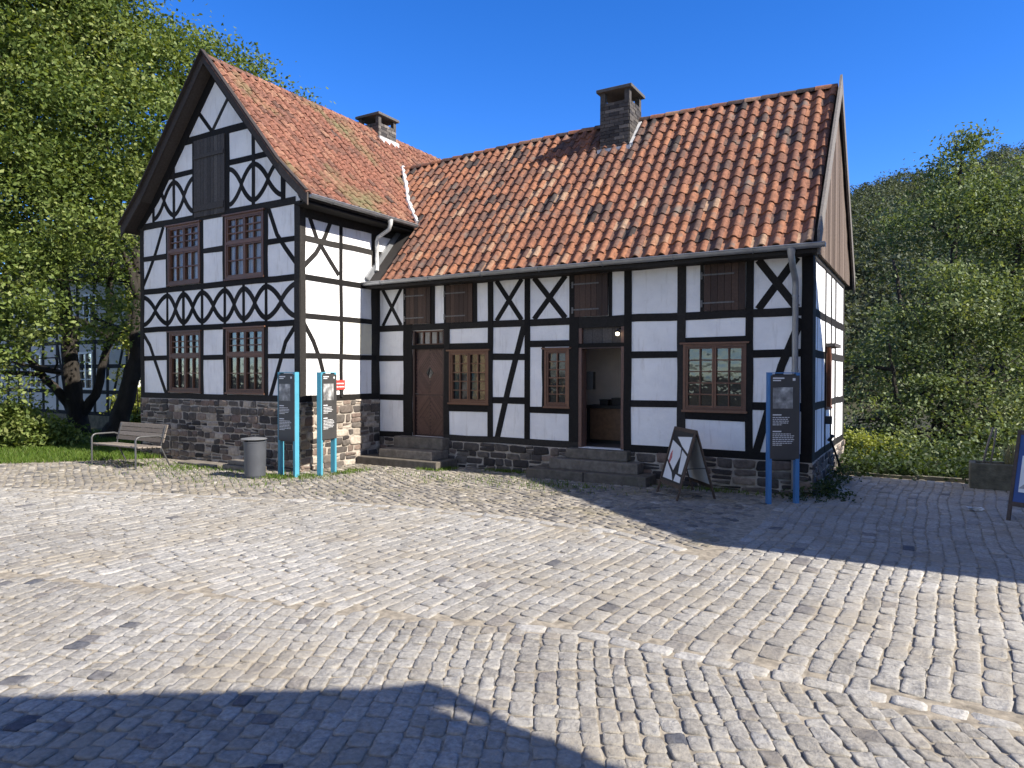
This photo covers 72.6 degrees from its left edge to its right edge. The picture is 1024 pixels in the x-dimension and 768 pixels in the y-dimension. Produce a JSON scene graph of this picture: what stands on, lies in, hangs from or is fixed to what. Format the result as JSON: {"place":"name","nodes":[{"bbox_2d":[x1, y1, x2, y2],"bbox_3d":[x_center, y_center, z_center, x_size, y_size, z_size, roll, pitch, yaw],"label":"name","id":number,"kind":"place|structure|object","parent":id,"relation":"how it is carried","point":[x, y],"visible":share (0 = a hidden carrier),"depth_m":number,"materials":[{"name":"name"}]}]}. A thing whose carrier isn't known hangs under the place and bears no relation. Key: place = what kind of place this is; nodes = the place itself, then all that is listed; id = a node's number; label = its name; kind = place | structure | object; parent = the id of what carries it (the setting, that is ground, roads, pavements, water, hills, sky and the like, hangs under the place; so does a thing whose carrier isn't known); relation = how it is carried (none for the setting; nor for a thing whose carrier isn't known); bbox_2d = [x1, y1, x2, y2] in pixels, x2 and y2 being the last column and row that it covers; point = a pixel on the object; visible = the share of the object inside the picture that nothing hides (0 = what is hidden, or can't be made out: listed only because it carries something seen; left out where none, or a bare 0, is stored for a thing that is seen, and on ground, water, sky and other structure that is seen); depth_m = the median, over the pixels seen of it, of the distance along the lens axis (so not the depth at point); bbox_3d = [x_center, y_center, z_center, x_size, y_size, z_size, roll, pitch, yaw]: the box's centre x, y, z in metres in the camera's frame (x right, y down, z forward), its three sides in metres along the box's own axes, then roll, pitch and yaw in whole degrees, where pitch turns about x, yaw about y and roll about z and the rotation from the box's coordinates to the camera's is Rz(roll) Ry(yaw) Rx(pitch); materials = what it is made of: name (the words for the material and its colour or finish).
{"place":"outdoors","nodes":[
{"label":"outdoors","id":0,"kind":"place"},
{"bbox_2d":[0,457,1023,767],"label":"cobbled square","id":1,"kind":"structure","parent":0,"point":[150,617],"depth_m":5.47,"materials":[{"name":"stone"}]},
{"bbox_2d":[91,422,169,469],"bbox_3d":[-8.164,1.297,14.911,1.740,0.877,0.774,1,1,31],"label":"park bench","id":2,"kind":"object","parent":1,"relation":"on","point":[141,434],"visible":1,"depth_m":14.98,"materials":[{"name":"metal"}]},
{"bbox_2d":[178,460,227,467],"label":"stone slab","id":3,"kind":"structure","parent":1,"relation":"on","point":[200,463],"depth_m":14.83,"materials":[{"name":"stone"}]},
{"bbox_2d":[222,459,266,471],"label":"stone slab","id":4,"kind":"structure","parent":1,"relation":"on","point":[234,464],"depth_m":14.12,"materials":[{"name":"stone"}]},
{"bbox_2d":[241,437,266,477],"bbox_3d":[-4.874,1.378,13.167,0.480,0.760,0.480,1,1,31],"label":"litter bin","id":5,"kind":"object","parent":1,"relation":"on","point":[255,457],"visible":1,"depth_m":12.99,"materials":[{"name":"grey metal"}]},
{"bbox_2d":[278,372,298,477],"bbox_3d":[-4.269,0.780,13.292,0.500,2.015,0.111,1,1,33],"label":"information sign","id":6,"kind":"object","parent":1,"relation":"on","point":[288,406],"visible":0.91,"depth_m":13.20,"materials":[{"name":"grey metal"}]},
{"bbox_2d":[317,372,336,475],"bbox_3d":[-3.613,0.777,13.618,0.111,2.015,0.507,0,1,21],"label":"information sign","id":7,"kind":"object","parent":1,"relation":"on","point":[326,406],"visible":0.94,"depth_m":13.51,"materials":[{"name":"grey metal"}]},
{"bbox_2d":[89,457,789,506],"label":"grass tufts","id":8,"kind":"object","parent":1,"relation":"on","point":[282,476],"visible":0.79,"depth_m":13.23,"materials":[{"name":"green plant"}]},
{"bbox_2d":[656,426,715,500],"bbox_3d":[2.799,1.258,11.254,0.688,1.087,0.999,0,1,-8],"label":"folding sign","id":9,"kind":"object","parent":1,"relation":"on","point":[685,453],"visible":1,"depth_m":11.15,"materials":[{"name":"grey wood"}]},
{"bbox_2d":[765,372,799,503],"bbox_3d":[4.111,0.832,10.581,0.477,2.015,0.111,0,1,1],"label":"information sign","id":10,"kind":"object","parent":1,"relation":"on","point":[782,416],"visible":0.94,"depth_m":10.53,"materials":[{"name":"grey metal"}]},
{"bbox_2d":[772,462,861,502],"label":"weeds","id":11,"kind":"object","parent":1,"relation":"on","point":[829,488],"visible":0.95,"depth_m":11.19,"materials":[{"name":"green plant"}]},
{"bbox_2d":[827,434,843,474],"bbox_3d":[6.124,1.354,13.190,0.133,0.877,1.042,1,1,35],"label":"iron bar","id":12,"kind":"object","parent":1,"relation":"on","point":[830,438],"visible":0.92,"depth_m":13.00,"materials":[{"name":"black metal"}]},
{"bbox_2d":[844,471,968,482],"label":"path kerb","id":13,"kind":"structure","parent":1,"relation":"on","point":[937,478],"depth_m":12.99,"materials":[{"name":"stone"}]},
{"bbox_2d":[966,506,983,510],"bbox_3d":[6.650,1.788,10.000,0.227,0.055,0.177,1,1,31],"label":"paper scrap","id":14,"kind":"object","parent":1,"relation":"on","point":[978,509],"visible":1,"depth_m":9.97,"materials":[{"name":"white paper"}]},
{"bbox_2d":[968,460,1012,491],"bbox_3d":[8.503,1.593,11.931,1.130,0.470,0.530,1,1,31],"label":"stone trough","id":15,"kind":"object","parent":1,"relation":"on","point":[995,475],"visible":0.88,"depth_m":11.86,"materials":[{"name":"grey stone"}]},
{"bbox_2d":[982,427,996,463],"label":"wooden stakes","id":16,"kind":"object","parent":15,"relation":"in","point":[988,442],"visible":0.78,"depth_m":12.06,"materials":[{"name":"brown wood"}]},
{"bbox_2d":[993,440,1015,464],"bbox_3d":[8.516,1.189,11.892,0.517,0.499,0.696,0,1,1],"label":"dry grass plant","id":17,"kind":"object","parent":15,"relation":"in","point":[1007,460],"visible":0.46,"depth_m":11.91,"materials":[{"name":"green plant"}]},
{"bbox_2d":[1006,430,1023,520],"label":"folding sign","id":18,"kind":"object","parent":1,"relation":"on","point":[1016,496],"visible":1,"depth_m":9.38,"materials":[{"name":"blue wood"}]},
{"bbox_2d":[0,0,1023,273],"label":"sky","id":19,"kind":"structure","parent":0,"point":[458,77],"materials":[{"name":"blue"}]},
{"bbox_2d":[61,415,1006,478],"bbox_3d":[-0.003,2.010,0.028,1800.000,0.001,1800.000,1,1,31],"label":"ground","id":20,"kind":"structure","parent":0,"point":[850,420],"depth_m":28.25,"materials":[{"name":"green plant"}]},
{"bbox_2d":[0,392,77,448],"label":"leafy bush","id":21,"kind":"object","parent":20,"relation":"on","point":[14,419],"visible":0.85,"depth_m":18.20,"materials":[{"name":"green plant"}]},
{"bbox_2d":[16,411,100,448],"bbox_3d":[-12.258,1.220,18.691,2.364,1.013,1.735,1,1,31],"label":"leafy bush","id":22,"kind":"object","parent":20,"relation":"on","point":[70,432],"visible":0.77,"depth_m":18.41,"materials":[{"name":"green plant"}]},
{"bbox_2d":[0,225,140,428],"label":"half timbered house","id":23,"kind":"structure","parent":20,"relation":"on","point":[88,371],"depth_m":26.06,"materials":[{"name":"paint"}]},
{"bbox_2d":[30,353,41,388],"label":"window","id":24,"kind":"structure","parent":23,"relation":"in","point":[38,384],"depth_m":27.96,"materials":[{"name":"white glass"}]},
{"bbox_2d":[78,352,92,389],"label":"window","id":25,"kind":"structure","parent":23,"relation":"in","point":[86,374],"depth_m":26.07,"materials":[{"name":"white glass"}]},
{"bbox_2d":[83,294,96,322],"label":"window","id":26,"kind":"structure","parent":23,"relation":"in","point":[86,296],"depth_m":26.02,"materials":[{"name":"white glass"}]},
{"bbox_2d":[0,426,162,463],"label":"grass","id":27,"kind":"structure","parent":20,"relation":"on","point":[30,454],"depth_m":16.58,"materials":[{"name":"green plant"}]},
{"bbox_2d":[0,0,223,434],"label":"broadleaf tree","id":28,"kind":"object","parent":20,"relation":"on","point":[30,144],"visible":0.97,"depth_m":18.53,"materials":[{"name":"green plant"}]},
{"bbox_2d":[99,291,140,427],"bbox_3d":[-13.179,-0.799,24.108,2.094,4.900,4.706,0,1,-25],"label":"leafy bush","id":29,"kind":"object","parent":20,"relation":"on","point":[135,417],"visible":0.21,"depth_m":23.99,"materials":[{"name":"green plant"}]},
{"bbox_2d":[0,0,335,437],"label":"broadleaf tree","id":30,"kind":"object","parent":20,"relation":"on","point":[122,408],"visible":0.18,"depth_m":21.20,"materials":[{"name":"green plant"}]},
{"bbox_2d":[117,48,854,495],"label":"half timbered house","id":31,"kind":"structure","parent":20,"relation":"on","point":[521,306],"depth_m":14.31,"materials":[{"name":"white paint"}]},
{"bbox_2d":[164,220,200,286],"bbox_3d":[-7.431,-2.946,15.832,1.280,1.395,0.163,1,1,31],"label":"window","id":32,"kind":"structure","parent":31,"relation":"in","point":[189,273],"depth_m":15.83,"materials":[{"name":"brown paint"}]},
{"bbox_2d":[166,330,201,392],"bbox_3d":[-7.418,-0.506,15.836,1.240,1.415,0.130,1,1,31],"label":"window","id":33,"kind":"structure","parent":31,"relation":"in","point":[184,345],"depth_m":15.84,"materials":[{"name":"brown paint"}]},
{"bbox_2d":[193,133,224,217],"bbox_3d":[-6.639,-4.555,15.298,1.054,1.700,0.085,1,1,31],"label":"hatch door","id":34,"kind":"structure","parent":31,"relation":"in","point":[209,152],"depth_m":15.26,"materials":[{"name":"brown wood"}]},
{"bbox_2d":[222,208,264,280],"bbox_3d":[-5.650,-2.928,14.767,1.330,1.415,0.163,1,1,31],"label":"window","id":35,"kind":"structure","parent":31,"relation":"in","point":[238,264],"depth_m":14.77,"materials":[{"name":"brown paint"}]},
{"bbox_2d":[223,325,265,394],"bbox_3d":[-5.650,-0.498,14.779,1.320,1.435,0.130,1,1,31],"label":"window","id":36,"kind":"structure","parent":31,"relation":"in","point":[244,344],"depth_m":14.77,"materials":[{"name":"brown paint"}]},
{"bbox_2d":[337,380,344,396],"bbox_3d":[-3.650,0.097,14.837,0.037,0.360,0.270,1,1,31],"label":"notice sign","id":37,"kind":"object","parent":31,"relation":"attached to","point":[340,385],"visible":0.91,"depth_m":14.85,"materials":[{"name":"red metal"}]},
{"bbox_2d":[413,330,443,436],"bbox_3d":[-1.792,-0.021,15.255,0.860,2.330,0.161,1,1,31],"label":"door","id":38,"kind":"structure","parent":31,"relation":"in","point":[428,364],"depth_m":15.28,"materials":[{"name":"brown paint"}]},
{"bbox_2d":[416,330,442,344],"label":"transom window","id":39,"kind":"structure","parent":31,"relation":"in","point":[435,336],"depth_m":15.32,"materials":[{"name":"brown paint"}]},
{"bbox_2d":[446,349,489,404],"bbox_3d":[-0.907,-0.146,14.649,1.100,1.160,0.130,1,1,31],"label":"window","id":40,"kind":"structure","parent":31,"relation":"in","point":[468,368],"depth_m":14.64,"materials":[{"name":"brown paint"}]},
{"bbox_2d":[541,347,570,408],"bbox_3d":[0.878,-0.118,13.581,0.640,1.180,0.130,1,1,31],"label":"window","id":41,"kind":"structure","parent":31,"relation":"in","point":[556,360],"depth_m":13.59,"materials":[{"name":"brown paint"}]},
{"bbox_2d":[586,404,620,443],"bbox_3d":[2.000,0.820,14.343,0.840,0.773,0.550,1,1,31],"label":"shop counter","id":42,"kind":"object","parent":31,"relation":"on","point":[603,423],"visible":0.67,"depth_m":14.18,"materials":[{"name":"brown wood"}]},
{"bbox_2d":[599,399,611,404],"bbox_3d":[1.932,0.374,14.338,0.200,0.118,0.240,1,1,31],"label":"display box","id":43,"kind":"object","parent":42,"relation":"on","point":[605,401],"visible":0.82,"depth_m":14.25,"materials":[{"name":"black metal"}]},
{"bbox_2d":[611,398,620,405],"bbox_3d":[2.163,0.358,14.199,0.200,0.153,0.240,1,1,31],"label":"display box","id":44,"kind":"object","parent":42,"relation":"on","point":[616,401],"visible":0.79,"depth_m":14.10,"materials":[{"name":"black metal"}]},
{"bbox_2d":[680,341,749,413],"bbox_3d":[3.487,-0.114,12.020,1.180,1.215,0.130,1,1,31],"label":"window","id":45,"kind":"structure","parent":31,"relation":"in","point":[714,373],"depth_m":12.01,"materials":[{"name":"brown paint"}]},
{"bbox_2d":[825,343,840,423],"bbox_3d":[5.931,-0.011,12.971,0.240,1.460,0.950,1,1,31],"label":"window","id":46,"kind":"structure","parent":31,"relation":"in","point":[829,346],"depth_m":12.60,"materials":[{"name":"brown paint"}]},
{"bbox_2d":[843,423,921,458],"bbox_3d":[8.513,1.504,16.485,2.561,1.088,1.818,0,1,9],"label":"leafy bush","id":47,"kind":"object","parent":20,"relation":"on","point":[857,438],"visible":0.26,"depth_m":16.35,"materials":[{"name":"green plant"}]},
{"bbox_2d":[836,419,1016,483],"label":"undergrowth","id":48,"kind":"object","parent":20,"relation":"on","point":[958,465],"visible":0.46,"depth_m":13.98,"materials":[{"name":"green plant"}]},
{"bbox_2d":[843,338,1023,463],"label":"leafy bush","id":49,"kind":"object","parent":20,"relation":"on","point":[1007,421],"visible":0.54,"depth_m":18.61,"materials":[{"name":"green plant"}]},
{"bbox_2d":[844,118,1023,431],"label":"willow tree","id":50,"kind":"object","parent":20,"relation":"on","point":[971,202],"visible":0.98,"depth_m":20.84,"materials":[{"name":"green plant"}]},
{"bbox_2d":[844,247,1023,414],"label":"hill","id":51,"kind":"structure","parent":0,"point":[854,404],"depth_m":39.84,"materials":[{"name":"green plant"}]},
{"bbox_2d":[844,139,1023,403],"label":"forest","id":52,"kind":"object","parent":51,"relation":"on","point":[861,205],"visible":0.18,"depth_m":51.11,"materials":[{"name":"green plant"}]}
]}

